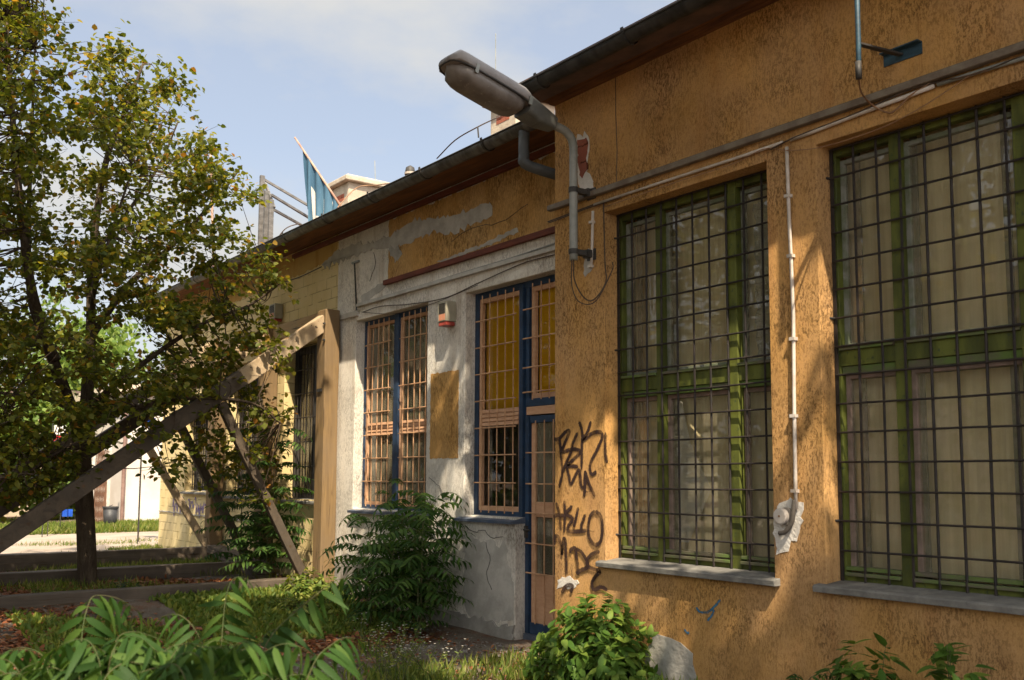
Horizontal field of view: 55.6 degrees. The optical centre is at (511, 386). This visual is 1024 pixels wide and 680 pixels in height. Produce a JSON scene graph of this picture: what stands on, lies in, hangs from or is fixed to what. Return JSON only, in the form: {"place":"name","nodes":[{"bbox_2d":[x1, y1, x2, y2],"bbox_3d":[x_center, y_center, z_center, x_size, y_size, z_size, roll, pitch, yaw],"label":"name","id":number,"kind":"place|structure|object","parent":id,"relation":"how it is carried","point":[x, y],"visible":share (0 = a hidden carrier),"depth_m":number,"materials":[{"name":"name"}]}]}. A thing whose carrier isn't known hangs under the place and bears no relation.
{"place":"outdoors","nodes":[
{"label":"outdoors","id":0,"kind":"place"},
{"bbox_2d":[0,531,158,553],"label":"path","id":1,"kind":"structure","parent":0,"point":[54,547],"depth_m":20.45,"materials":[{"name":"beige concrete"}]},
{"bbox_2d":[47,421,64,535],"bbox_3d":[-10.515,2.125,22.416,0.291,2.666,0.099,4,-7,-37],"label":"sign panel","id":2,"kind":"object","parent":1,"relation":"on","point":[55,426],"visible":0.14,"depth_m":22.49,"materials":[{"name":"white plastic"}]},
{"bbox_2d":[138,456,141,541],"bbox_3d":[-7.854,1.847,20.309,0.262,2.848,0.500,4,-7,-37],"label":"post","id":3,"kind":"object","parent":1,"relation":"on","point":[140,496],"visible":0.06,"depth_m":20.42,"materials":[{"name":"metal"}]},
{"bbox_2d":[137,418,155,543],"bbox_3d":[-7.511,1.891,19.936,0.267,2.696,0.099,4,-7,-37],"label":"post","id":4,"kind":"object","parent":1,"relation":"on","point":[139,498],"visible":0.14,"depth_m":19.82,"materials":[{"name":"grey metal"}]},
{"bbox_2d":[209,135,213,265],"bbox_3d":[-8.088,-4.807,26.202,0.070,4.393,0.732,4,-7,-37],"label":"tall post","id":5,"kind":"object","parent":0,"point":[212,216],"visible":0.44,"depth_m":26.16,"materials":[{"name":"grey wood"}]},
{"bbox_2d":[0,516,547,679],"bbox_3d":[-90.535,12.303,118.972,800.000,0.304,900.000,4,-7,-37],"label":"ground","id":6,"kind":"structure","parent":0,"point":[150,608],"depth_m":9.57,"materials":[{"name":"soil"}]},
{"bbox_2d":[0,380,70,522],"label":"background tree","id":7,"kind":"object","parent":6,"relation":"on","point":[35,418],"visible":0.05,"depth_m":28.22,"materials":[{"name":"green plant"}]},
{"bbox_2d":[2,391,80,516],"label":"house","id":8,"kind":"structure","parent":6,"relation":"on","point":[10,514],"depth_m":33.27,"materials":[{"name":"white paint"}]},
{"bbox_2d":[10,383,77,519],"bbox_3d":[-15.130,2.281,31.009,4.036,5.378,4.265,4,-7,-37],"label":"background tree","id":9,"kind":"object","parent":6,"relation":"on","point":[43,406],"visible":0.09,"depth_m":30.49,"materials":[{"name":"green plant"}]},
{"bbox_2d":[23,585,82,593],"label":"grass","id":10,"kind":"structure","parent":6,"relation":"on","point":[55,589],"depth_m":11.24,"materials":[{"name":"green plant"}]},
{"bbox_2d":[59,509,72,527],"bbox_3d":[-11.047,3.279,24.048,0.277,0.670,0.099,4,-7,-37],"label":"flag","id":11,"kind":"object","parent":6,"relation":"on","point":[67,512],"visible":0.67,"depth_m":24.05,"materials":[{"name":"blue fabric"}]},
{"bbox_2d":[0,279,155,390],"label":"background tree","id":12,"kind":"object","parent":6,"relation":"on","point":[113,342],"visible":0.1,"depth_m":37.33,"materials":[{"name":"green plant"}]},
{"bbox_2d":[0,518,158,534],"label":"grass","id":13,"kind":"structure","parent":6,"relation":"on","point":[124,525],"depth_m":24.12,"materials":[{"name":"green plant"}]},
{"bbox_2d":[12,537,161,549],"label":"grass","id":14,"kind":"structure","parent":6,"relation":"on","point":[144,545],"depth_m":19.17,"materials":[{"name":"green plant"}]},
{"bbox_2d":[26,311,164,390],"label":"background tree","id":15,"kind":"object","parent":6,"relation":"on","point":[125,329],"visible":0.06,"depth_m":41.66,"materials":[{"name":"green plant"}]},
{"bbox_2d":[92,445,111,521],"bbox_3d":[-11.226,2.688,26.485,0.491,2.500,0.100,4,-7,-37],"label":"lattice fence","id":16,"kind":"object","parent":6,"relation":"on","point":[102,495],"visible":0.32,"depth_m":26.49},
{"bbox_2d":[102,505,118,524],"bbox_3d":[-10.681,3.472,25.821,0.410,0.660,0.404,4,-7,-37],"label":"waste bin","id":17,"kind":"object","parent":6,"relation":"on","point":[110,513],"visible":0.86,"depth_m":25.68,"materials":[{"name":"metal"}]},
{"bbox_2d":[0,342,225,571],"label":"timber shoring frame","id":18,"kind":"object","parent":6,"relation":"on","point":[13,561],"visible":0.26,"depth_m":15.35,"materials":[{"name":"brown wood"}]},
{"bbox_2d":[67,384,162,520],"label":"white outbuilding","id":19,"kind":"structure","parent":6,"relation":"on","point":[124,490],"depth_m":28.12,"materials":[{"name":"paint"}]},
{"bbox_2d":[101,578,143,588],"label":"grass","id":20,"kind":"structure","parent":6,"relation":"on","point":[123,586],"depth_m":11.51,"materials":[{"name":"green plant"}]},
{"bbox_2d":[0,595,250,679],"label":"tree of heaven sapling","id":21,"kind":"object","parent":6,"relation":"on","point":[80,662],"visible":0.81,"depth_m":3.09,"materials":[{"name":"green plant"}]},
{"bbox_2d":[0,328,277,587],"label":"timber shoring frame","id":22,"kind":"object","parent":6,"relation":"on","point":[185,570],"visible":0.26,"depth_m":13.41,"materials":[{"name":"brown wood"}]},
{"bbox_2d":[0,0,298,587],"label":"linden tree","id":23,"kind":"object","parent":6,"relation":"on","point":[95,254],"visible":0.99,"depth_m":11.79,"materials":[{"name":"green plant"}]},
{"bbox_2d":[0,545,310,592],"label":"grass","id":24,"kind":"structure","parent":6,"relation":"on","point":[46,585],"depth_m":12.37,"materials":[{"name":"green plant"}]},
{"bbox_2d":[0,309,339,609],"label":"timber shoring frame","id":25,"kind":"object","parent":6,"relation":"on","point":[323,327],"visible":0.76,"depth_m":12.18,"materials":[{"name":"brown wood"}]},
{"bbox_2d":[4,583,431,659],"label":"ground weeds","id":26,"kind":"object","parent":6,"relation":"on","point":[35,619],"visible":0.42,"depth_m":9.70,"materials":[{"name":"green plant"}]},
{"bbox_2d":[0,574,442,670],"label":"fallen leaves","id":27,"kind":"object","parent":6,"relation":"on","point":[328,639],"visible":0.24,"depth_m":9.82,"materials":[{"name":"brown plant"}]},
{"bbox_2d":[94,577,370,679],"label":"tree of heaven sapling","id":28,"kind":"object","parent":6,"relation":"on","point":[271,662],"visible":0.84,"depth_m":3.12,"materials":[{"name":"green plant"}]},
{"bbox_2d":[190,472,281,576],"bbox_3d":[-3.688,1.916,13.315,1.276,1.505,1.206,4,-7,-37],"label":"tree of heaven sapling","id":29,"kind":"object","parent":6,"relation":"on","point":[225,504],"visible":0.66,"depth_m":13.19,"materials":[{"name":"green plant"}]},
{"bbox_2d":[207,544,278,578],"bbox_3d":[-4.030,2.589,14.508,0.430,0.274,2.937,3,-6,-29],"label":"board stack","id":30,"kind":"object","parent":6,"relation":"on","point":[212,549],"visible":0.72,"depth_m":14.03,"materials":[{"name":"brown wood"}]},
{"bbox_2d":[220,494,293,564],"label":"tree of heaven sapling","id":31,"kind":"object","parent":6,"relation":"on","point":[257,512],"visible":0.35,"depth_m":13.70,"materials":[{"name":"green plant"}]},
{"bbox_2d":[217,502,311,577],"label":"tree of heaven sapling","id":32,"kind":"object","parent":6,"relation":"on","point":[268,553],"visible":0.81,"depth_m":12.81,"materials":[{"name":"green plant"}]},
{"bbox_2d":[224,427,313,577],"bbox_3d":[-3.325,1.615,13.266,1.317,2.109,1.297,0,-5,4],"label":"tree of heaven sapling","id":33,"kind":"object","parent":6,"relation":"on","point":[281,476],"visible":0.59,"depth_m":13.19,"materials":[{"name":"green plant"}]},
{"bbox_2d":[263,591,346,618],"bbox_3d":[-2.349,2.511,11.049,0.927,0.350,0.938,4,-7,-37],"label":"leafy shrub","id":34,"kind":"object","parent":6,"relation":"on","point":[290,603],"visible":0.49,"depth_m":10.95,"materials":[{"name":"green plant"}]},
{"bbox_2d":[275,567,343,601],"bbox_3d":[-2.453,2.468,11.875,0.996,0.517,1.044,4,-7,-37],"label":"leafy shrub","id":35,"kind":"object","parent":6,"relation":"on","point":[307,584],"visible":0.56,"depth_m":11.71,"materials":[{"name":"green plant"}]},
{"bbox_2d":[136,121,554,640],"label":"long building","id":36,"kind":"structure","parent":6,"relation":"on","point":[464,407],"depth_m":10.94,"materials":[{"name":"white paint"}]},
{"bbox_2d":[180,405,252,494],"bbox_3d":[-5.309,1.225,17.369,0.778,1.880,1.870,4,-7,-37],"label":"window","id":37,"kind":"structure","parent":36,"relation":"in","point":[196,474],"depth_m":17.48,"materials":[{"name":"metal"}]},
{"bbox_2d":[222,354,309,498],"bbox_3d":[-4.010,0.742,15.692,0.778,2.620,1.970,4,-7,-37],"label":"window","id":38,"kind":"structure","parent":36,"relation":"in","point":[241,414],"depth_m":15.56,"materials":[{"name":"metal"}]},
{"bbox_2d":[222,314,317,348],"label":"waler beam","id":39,"kind":"structure","parent":36,"relation":"attached to","point":[290,327],"depth_m":13.95,"materials":[{"name":"brown wood"}]},
{"bbox_2d":[269,303,282,322],"bbox_3d":[-3.562,-1.103,14.631,0.134,0.271,0.218,4,-7,-37],"label":"alarm siren","id":40,"kind":"object","parent":36,"relation":"attached to","point":[276,310],"visible":0.81,"depth_m":14.56,"materials":[{"name":"beige plastic"}]},
{"bbox_2d":[258,175,307,244],"bbox_3d":[-3.425,-2.603,15.580,0.787,1.365,1.514,-2,-6,20],"label":"roof sign frame","id":41,"kind":"object","parent":36,"relation":"on","point":[265,220],"visible":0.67,"depth_m":15.17,"materials":[{"name":"weathered grey metal"}]},
{"bbox_2d":[277,343,316,503],"bbox_3d":[-2.840,0.508,13.978,0.558,2.325,1.400,4,-7,-37],"label":"window","id":42,"kind":"structure","parent":36,"relation":"in","point":[312,350],"depth_m":14.18,"materials":[{"name":"metal"}]},
{"bbox_2d":[294,137,341,220],"bbox_3d":[-2.804,-2.938,14.169,1.217,1.713,0.147,-3,-6,33],"label":"flag on pole","id":43,"kind":"object","parent":36,"relation":"on","point":[321,197],"visible":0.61,"depth_m":14.22,"materials":[{"name":"blue fabric"}]},
{"bbox_2d":[351,260,359,309],"bbox_3d":[-2.060,-1.296,12.744,0.028,0.706,0.180,4,-7,-37],"label":"steel rod","id":44,"kind":"object","parent":36,"relation":"attached to","point":[356,261],"visible":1,"depth_m":12.73,"materials":[{"name":"metal"}]},
{"bbox_2d":[328,174,388,204],"bbox_3d":[-2.766,-2.803,17.356,1.080,1.600,1.180,4,-7,-37],"label":"chimney","id":45,"kind":"object","parent":36,"relation":"on","point":[342,187],"visible":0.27,"depth_m":16.87,"materials":[{"name":"brick"}]},
{"bbox_2d":[337,183,388,207],"bbox_3d":[-1.796,-2.508,12.691,0.772,0.495,0.692,-1,-6,15],"label":"lightning conductor","id":46,"kind":"object","parent":36,"relation":"on","point":[358,187],"visible":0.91,"depth_m":12.86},
{"bbox_2d":[347,306,428,516],"bbox_3d":[-1.362,0.304,12.003,0.517,2.535,1.950,4,-7,-37],"label":"window","id":47,"kind":"structure","parent":36,"relation":"in","point":[400,429],"depth_m":12.18,"materials":[{"name":"blue paint"}]},
{"bbox_2d":[404,165,414,174],"bbox_3d":[-1.198,-2.485,11.412,0.132,0.225,0.129,4,-7,-37],"label":"roof vent","id":48,"kind":"object","parent":36,"relation":"on","point":[409,169],"visible":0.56,"depth_m":11.37,"materials":[{"name":"metal"}]},
{"bbox_2d":[364,285,476,313],"bbox_3d":[-1.159,-0.987,11.511,0.007,0.149,2.613,4,-7,-37],"label":"hanging wire","id":49,"kind":"object","parent":36,"relation":"attached to","point":[426,305],"visible":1,"depth_m":11.25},
{"bbox_2d":[438,300,455,326],"bbox_3d":[-0.729,-0.808,10.841,0.134,0.275,0.181,4,-7,-37],"label":"alarm siren","id":50,"kind":"object","parent":36,"relation":"attached to","point":[446,313],"visible":1,"depth_m":10.78,"materials":[{"name":"beige plastic"}]},
{"bbox_2d":[359,243,554,306],"bbox_3d":[-0.780,-1.217,11.032,0.016,0.085,3.956,4,-7,-37],"label":"hanging wire","id":51,"kind":"object","parent":36,"relation":"attached to","point":[510,257],"visible":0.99,"depth_m":9.90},
{"bbox_2d":[363,254,554,311],"bbox_3d":[-0.754,-1.077,10.983,0.011,0.161,3.866,4,-7,-37],"label":"hanging wire","id":52,"kind":"object","parent":36,"relation":"attached to","point":[464,289],"visible":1,"depth_m":10.60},
{"bbox_2d":[436,116,500,158],"bbox_3d":[-0.377,-2.764,10.313,0.804,0.590,0.531,1,-5,-9],"label":"lightning conductor","id":53,"kind":"object","parent":36,"relation":"attached to","point":[477,127],"visible":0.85,"depth_m":10.12,"materials":[{"name":"metal"}]},
{"bbox_2d":[495,33,495,68],"bbox_3d":[-0.244,-4.553,14.430,0.014,1.447,0.018,4,-7,-37],"label":"antenna rod","id":54,"kind":"object","parent":36,"relation":"on","point":[495,50],"visible":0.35,"depth_m":14.47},
{"bbox_2d":[454,274,554,523],"bbox_3d":[0.307,0.622,9.936,0.742,3.780,2.500,4,-7,-37],"label":"window","id":55,"kind":"structure","parent":36,"relation":"in","point":[520,319],"depth_m":10.25,"materials":[{"name":"blue paint"}]},
{"bbox_2d":[482,103,554,134],"bbox_3d":[0.150,-3.210,13.690,0.880,1.750,0.780,4,-7,-37],"label":"chimney","id":56,"kind":"object","parent":36,"relation":"on","point":[500,123],"visible":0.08,"depth_m":13.60,"materials":[{"name":"brick"}]},
{"bbox_2d":[523,413,554,640],"bbox_3d":[0.598,1.374,9.586,0.609,2.340,1.700,4,-7,-37],"label":"door","id":57,"kind":"structure","parent":36,"relation":"in","point":[539,490],"depth_m":9.73,"materials":[{"name":"blue paint"}]},
{"bbox_2d":[318,542,409,623],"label":"tree of heaven sapling","id":58,"kind":"object","parent":6,"relation":"on","point":[345,586],"visible":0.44,"depth_m":10.29,"materials":[{"name":"green plant"}]},
{"bbox_2d":[317,513,410,607],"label":"tree of heaven sapling","id":59,"kind":"object","parent":6,"relation":"on","point":[362,519],"visible":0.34,"depth_m":10.99,"materials":[{"name":"green plant"}]},
{"bbox_2d":[353,612,389,652],"bbox_3d":[-1.293,2.268,8.839,0.335,0.351,0.790,1,-5,-11],"label":"flowering weed","id":60,"kind":"object","parent":6,"relation":"on","point":[369,637],"visible":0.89,"depth_m":8.82,"materials":[{"name":"green plant"}]},
{"bbox_2d":[354,629,405,674],"bbox_3d":[-0.944,2.107,7.626,0.779,0.452,0.382,-5,-7,43],"label":"flowering weed","id":61,"kind":"object","parent":6,"relation":"on","point":[386,657],"visible":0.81,"depth_m":7.71,"materials":[{"name":"green plant"}]},
{"bbox_2d":[241,627,532,679],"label":"grass","id":62,"kind":"structure","parent":6,"relation":"on","point":[462,651],"depth_m":8.98,"materials":[{"name":"green plant"}]},
{"bbox_2d":[367,478,410,526],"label":"tree of heaven sapling","id":63,"kind":"object","parent":6,"relation":"on","point":[396,481],"visible":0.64,"depth_m":11.08,"materials":[{"name":"green plant"}]},
{"bbox_2d":[338,541,447,631],"bbox_3d":[-1.226,2.082,10.013,1.183,0.980,1.087,4,-7,-37],"label":"tree of heaven sapling","id":64,"kind":"object","parent":6,"relation":"on","point":[387,598],"visible":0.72,"depth_m":9.88,"materials":[{"name":"green plant"}]},
{"bbox_2d":[368,628,421,679],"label":"flowering weed","id":65,"kind":"object","parent":6,"relation":"on","point":[392,664],"visible":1,"depth_m":7.22,"materials":[{"name":"green plant"}]},
{"bbox_2d":[365,624,425,662],"bbox_3d":[-0.969,2.231,8.412,0.449,0.363,0.854,-2,-6,22],"label":"flowering weed","id":66,"kind":"object","parent":6,"relation":"on","point":[396,640],"visible":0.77,"depth_m":8.43,"materials":[{"name":"green plant"}]},
{"bbox_2d":[354,514,442,616],"bbox_3d":[-1.245,2.019,10.736,1.111,1.235,1.062,4,-7,-37],"label":"tree of heaven sapling","id":67,"kind":"object","parent":6,"relation":"on","point":[391,529],"visible":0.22,"depth_m":10.61,"materials":[{"name":"green plant"}]},
{"bbox_2d":[351,499,454,623],"bbox_3d":[-1.209,1.909,10.413,1.178,1.391,1.240,4,-7,-37],"label":"tree of heaven sapling","id":68,"kind":"object","parent":6,"relation":"on","point":[395,504],"visible":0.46,"depth_m":10.31,"materials":[{"name":"green plant"}]},
{"bbox_2d":[281,633,529,679],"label":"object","id":69,"kind":"object","parent":6,"relation":"on","point":[319,646],"visible":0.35,"depth_m":8.78,"materials":[{"name":"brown plant"}]},
{"bbox_2d":[372,626,447,668],"bbox_3d":[-0.836,2.220,8.157,0.611,0.346,0.397,9,-10,-59],"label":"flowering weed","id":70,"kind":"object","parent":6,"relation":"on","point":[419,655],"visible":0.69,"depth_m":8.10,"materials":[{"name":"green plant"}]},
{"bbox_2d":[369,567,459,635],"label":"tree of heaven sapling","id":71,"kind":"object","parent":6,"relation":"on","point":[425,584],"visible":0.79,"depth_m":9.72,"materials":[{"name":"green plant"}]},
{"bbox_2d":[361,509,475,634],"bbox_3d":[-0.892,1.901,9.864,1.020,1.315,1.233,-4,-7,41],"label":"tree of heaven sapling","id":72,"kind":"object","parent":6,"relation":"on","point":[420,556],"visible":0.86,"depth_m":9.78,"materials":[{"name":"green plant"}]},
{"bbox_2d":[376,490,473,628],"bbox_3d":[-0.851,1.847,10.316,1.144,1.486,1.099,0,-5,8],"label":"tree of heaven sapling","id":73,"kind":"object","parent":6,"relation":"on","point":[446,521],"visible":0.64,"depth_m":10.25,"materials":[{"name":"green plant"}]},
{"bbox_2d":[391,641,462,676],"bbox_3d":[-0.664,2.149,7.581,0.686,0.355,0.410,4,-7,-37],"label":"flowering weed","id":74,"kind":"object","parent":6,"relation":"on","point":[438,664],"visible":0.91,"depth_m":7.62,"materials":[{"name":"green plant"}]},
{"bbox_2d":[379,645,690,679],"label":"grass","id":75,"kind":"structure","parent":6,"relation":"on","point":[511,672],"depth_m":7.71,"materials":[{"name":"green plant"}]},
{"bbox_2d":[522,632,571,679],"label":"leafy shrub","id":76,"kind":"object","parent":6,"relation":"on","point":[536,650],"visible":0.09,"depth_m":7.76,"materials":[{"name":"green plant"}]},
{"bbox_2d":[522,591,663,679],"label":"leafy shrub","id":77,"kind":"object","parent":6,"relation":"on","point":[617,651],"visible":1,"depth_m":7.19,"materials":[{"name":"green plant"}]},
{"bbox_2d":[519,0,1023,679],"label":"orange building","id":78,"kind":"structure","parent":6,"relation":"on","point":[673,428],"depth_m":6.59,"materials":[{"name":"paint"}]},
{"bbox_2d":[438,50,613,304],"bbox_3d":[0.099,-1.629,7.840,1.538,1.845,0.365,4,-6,-32],"label":"street lamp","id":79,"kind":"object","parent":78,"relation":"attached to","point":[478,81],"visible":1,"depth_m":7.76,"materials":[{"name":"metal"}]},
{"bbox_2d":[587,211,594,267],"bbox_3d":[0.676,-1.252,8.269,0.036,0.485,0.065,4,-7,-37],"label":"conduit","id":80,"kind":"object","parent":78,"relation":"attached to","point":[592,223],"visible":1,"depth_m":8.25,"materials":[{"name":"grey plastic"}]},
{"bbox_2d":[595,170,779,586],"bbox_3d":[1.481,-0.020,7.534,0.641,3.400,2.285,4,-7,-37],"label":"window","id":81,"kind":"structure","parent":78,"relation":"in","point":[699,388],"depth_m":7.62,"materials":[{"name":"green paint"}]},
{"bbox_2d":[593,141,782,204],"bbox_3d":[1.286,-1.619,7.495,0.023,0.027,1.946,4,-7,-37],"label":"conduit","id":82,"kind":"object","parent":78,"relation":"attached to","point":[698,170],"visible":1,"depth_m":7.37,"materials":[{"name":"grey plastic"}]},
{"bbox_2d":[773,500,795,534],"bbox_3d":[1.829,0.878,6.500,0.068,0.242,0.161,4,-7,-37],"label":"junction box","id":83,"kind":"object","parent":78,"relation":"attached to","point":[785,516],"visible":1,"depth_m":6.48,"materials":[{"name":"plastic"}]},
{"bbox_2d":[547,41,1023,222],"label":"cable rail","id":84,"kind":"object","parent":78,"relation":"attached to","point":[972,63],"visible":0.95,"depth_m":6.53,"materials":[{"name":"grey metal"}]},
{"bbox_2d":[770,55,1023,149],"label":"hanging wire","id":85,"kind":"object","parent":84,"relation":"hanging from","point":[900,94],"visible":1,"depth_m":5.99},
{"bbox_2d":[784,146,798,508],"bbox_3d":[1.894,-0.417,6.568,0.037,2.478,0.059,4,-7,-37],"label":"conduit","id":86,"kind":"object","parent":78,"relation":"attached to","point":[793,338],"visible":1,"depth_m":6.55,"materials":[{"name":"grey metal"}]},
{"bbox_2d":[605,70,986,206],"bbox_3d":[1.754,-1.628,6.857,0.006,0.166,3.232,4,-7,-37],"label":"hanging wire","id":87,"kind":"object","parent":78,"relation":"attached to","point":[805,149],"visible":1,"depth_m":6.50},
{"bbox_2d":[790,84,935,141],"bbox_3d":[2.229,-1.752,6.256,0.028,0.068,1.041,4,-7,-37],"label":"conduit","id":88,"kind":"object","parent":78,"relation":"attached to","point":[905,96],"visible":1,"depth_m":6.17,"materials":[{"name":"grey plastic"}]},
{"bbox_2d":[854,0,922,79],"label":"wall bracket arm","id":89,"kind":"object","parent":78,"relation":"attached to","point":[905,51],"depth_m":5.93,"materials":[{"name":"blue metal"}]},
{"bbox_2d":[858,80,928,113],"bbox_3d":[2.249,-1.769,5.958,0.490,0.113,0.332,2,-6,-13],"label":"hanging wire","id":90,"kind":"object","parent":89,"relation":"hanging from","point":[879,109],"visible":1,"depth_m":6.01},
{"bbox_2d":[812,91,1023,615],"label":"window","id":91,"kind":"structure","parent":78,"relation":"in","point":[927,217],"depth_m":6.06,"materials":[{"name":"green paint"}]},
{"bbox_2d":[937,57,1023,86],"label":"conduit","id":92,"kind":"object","parent":78,"relation":"attached to","point":[1003,65],"visible":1,"depth_m":5.61,"materials":[{"name":"grey plastic"}]},
{"bbox_2d":[786,674,834,679],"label":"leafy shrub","id":93,"kind":"object","parent":6,"relation":"on","point":[795,676],"visible":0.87,"depth_m":5.91,"materials":[{"name":"green plant"}]},
{"bbox_2d":[813,632,911,679],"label":"leafy shrub","id":94,"kind":"object","parent":6,"relation":"on","point":[859,672],"visible":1,"depth_m":5.34,"materials":[{"name":"green plant"}]},
{"bbox_2d":[916,642,994,679],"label":"leafy shrub","id":95,"kind":"object","parent":6,"relation":"on","point":[941,655],"visible":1,"depth_m":5.00,"materials":[{"name":"green plant"}]},
{"bbox_2d":[0,0,675,386],"label":"sky","id":96,"kind":"structure","parent":0,"point":[357,83],"materials":[{"name":"blue"}]},
{"bbox_2d":[276,639,486,679],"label":"grass","id":97,"kind":"structure","parent":0,"point":[374,676],"depth_m":7.67,"materials":[{"name":"green plant"}]},
{"bbox_2d":[629,667,697,679],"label":"grass","id":98,"kind":"structure","parent":0,"point":[661,675],"depth_m":7.21,"materials":[{"name":"green plant"}]}
]}

